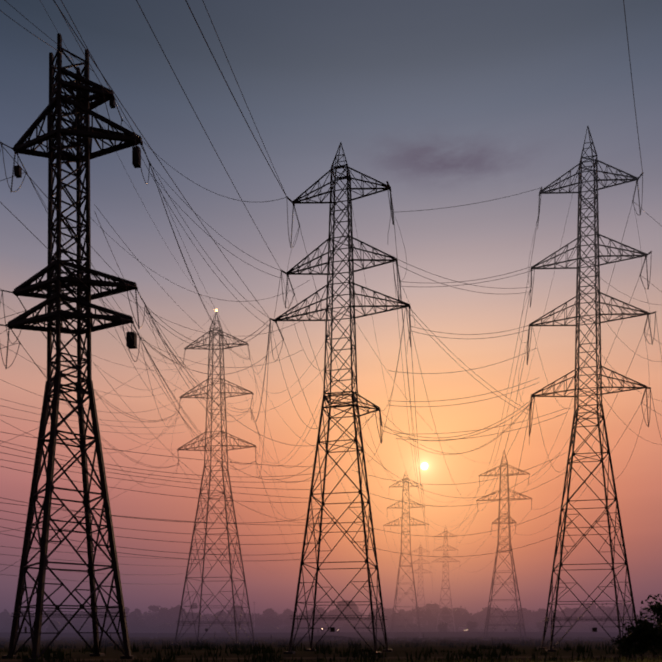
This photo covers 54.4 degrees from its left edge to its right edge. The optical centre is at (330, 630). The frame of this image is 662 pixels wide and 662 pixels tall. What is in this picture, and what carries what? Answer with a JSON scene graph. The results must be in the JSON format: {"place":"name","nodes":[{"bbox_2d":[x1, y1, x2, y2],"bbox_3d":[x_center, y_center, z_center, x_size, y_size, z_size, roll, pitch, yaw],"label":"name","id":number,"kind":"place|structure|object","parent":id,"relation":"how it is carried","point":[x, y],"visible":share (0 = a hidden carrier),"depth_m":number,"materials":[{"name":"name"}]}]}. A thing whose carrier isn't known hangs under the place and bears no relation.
{"place":"outdoors","nodes":[
{"label":"outdoors","id":0,"kind":"place"},
{"bbox_2d":[110,601,520,642],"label":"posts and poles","id":1,"kind":"object","parent":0,"point":[294,634],"visible":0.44,"depth_m":130.24,"materials":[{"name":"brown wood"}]},
{"bbox_2d":[0,637,660,661],"bbox_3d":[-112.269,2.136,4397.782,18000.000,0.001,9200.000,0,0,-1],"label":"ground","id":2,"kind":"structure","parent":0,"point":[112,653],"depth_m":75.65,"materials":[{"name":"soil"}]},
{"bbox_2d":[2,33,142,661],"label":"pylon","id":3,"kind":"object","parent":2,"relation":"on","point":[79,103],"visible":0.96,"depth_m":48.27,"materials":[{"name":"metal"}]},
{"bbox_2d":[0,85,150,368],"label":"pylon insulators","id":4,"kind":"object","parent":3,"relation":"attached to","point":[138,325],"visible":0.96,"depth_m":48.60,"materials":[{"name":"grey ceramic"}]},
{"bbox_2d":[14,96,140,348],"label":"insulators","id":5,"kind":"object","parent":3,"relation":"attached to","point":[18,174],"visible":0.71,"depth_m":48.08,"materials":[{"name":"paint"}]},
{"bbox_2d":[171,313,257,644],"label":"pylon","id":6,"kind":"object","parent":2,"relation":"on","point":[210,470],"visible":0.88,"depth_m":98.38,"materials":[{"name":"metal"}]},
{"bbox_2d":[177,348,255,463],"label":"pylon insulators","id":7,"kind":"object","parent":6,"relation":"attached to","point":[250,407],"visible":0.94,"depth_m":98.05,"materials":[{"name":"grey ceramic"}]},
{"bbox_2d":[0,632,627,636],"bbox_3d":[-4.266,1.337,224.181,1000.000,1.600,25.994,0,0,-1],"label":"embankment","id":8,"kind":"structure","parent":2,"relation":"on","point":[446,634],"depth_m":218.42,"materials":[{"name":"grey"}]},
{"bbox_2d":[0,600,659,632],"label":"tree line","id":9,"kind":"object","parent":2,"relation":"on","point":[164,620],"depth_m":331.29,"materials":[{"name":"plant"}]},
{"bbox_2d":[0,634,661,661],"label":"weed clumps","id":10,"kind":"object","parent":2,"relation":"on","point":[504,648],"visible":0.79,"depth_m":61.70,"materials":[{"name":"plant"}]},
{"bbox_2d":[13,655,661,661],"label":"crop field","id":11,"kind":"structure","parent":2,"relation":"on","point":[644,660],"depth_m":24.74,"materials":[{"name":"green plant"}]},
{"bbox_2d":[274,142,410,654],"bbox_3d":[0.947,-22.021,61.261,13.160,48.915,8.800,0,0,13],"label":"pylon","id":12,"kind":"object","parent":2,"relation":"on","point":[332,182],"visible":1,"depth_m":60.80,"materials":[{"name":"metal"}]},
{"bbox_2d":[385,471,428,637],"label":"pylon","id":13,"kind":"object","parent":2,"relation":"on","point":[410,565],"visible":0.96,"depth_m":182.10,"materials":[{"name":"metal"}]},
{"bbox_2d":[0,0,661,593],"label":"conductors","id":14,"kind":"object","parent":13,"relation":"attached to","point":[280,364],"visible":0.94,"depth_m":60.10,"materials":[{"name":"grey metal"}]},
{"bbox_2d":[410,542,431,624],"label":"pylon","id":15,"kind":"object","parent":2,"relation":"on","point":[422,559],"visible":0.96,"depth_m":334.67,"materials":[{"name":"metal"}]},
{"bbox_2d":[432,525,459,631],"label":"pylon","id":16,"kind":"object","parent":2,"relation":"on","point":[443,545],"visible":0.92,"depth_m":279.64,"materials":[{"name":"metal"}]},
{"bbox_2d":[476,450,531,640],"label":"pylon","id":17,"kind":"object","parent":2,"relation":"on","point":[499,518],"visible":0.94,"depth_m":139.94,"materials":[{"name":"metal"}]},
{"bbox_2d":[529,126,649,651],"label":"pylon","id":18,"kind":"object","parent":2,"relation":"on","point":[578,290],"visible":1,"depth_m":67.54,"materials":[{"name":"metal"}]},
{"bbox_2d":[527,172,655,436],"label":"pylon insulators","id":19,"kind":"object","parent":18,"relation":"attached to","point":[645,391],"visible":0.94,"depth_m":67.42,"materials":[{"name":"grey ceramic"}]},
{"bbox_2d":[611,594,661,659],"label":"bush","id":20,"kind":"object","parent":2,"relation":"on","point":[647,633],"depth_m":45.42,"materials":[{"name":"plant"}]},
{"bbox_2d":[0,655,661,660],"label":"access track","id":21,"kind":"structure","parent":0,"point":[333,657],"depth_m":48.66,"materials":[{"name":"brown soil"}]},
{"bbox_2d":[0,0,661,617],"label":"sky","id":22,"kind":"structure","parent":0,"point":[447,103],"materials":[{"name":"orange"}]},
{"bbox_2d":[269,181,410,443],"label":"pylon insulators","id":23,"kind":"object","parent":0,"point":[391,208],"visible":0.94,"depth_m":60.65,"materials":[{"name":"grey glass"}]},
{"bbox_2d":[458,627,467,630],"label":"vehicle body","id":24,"kind":"object","parent":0,"point":[463,628],"visible":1,"depth_m":223.54,"materials":[{"name":"white metal"}]}
]}

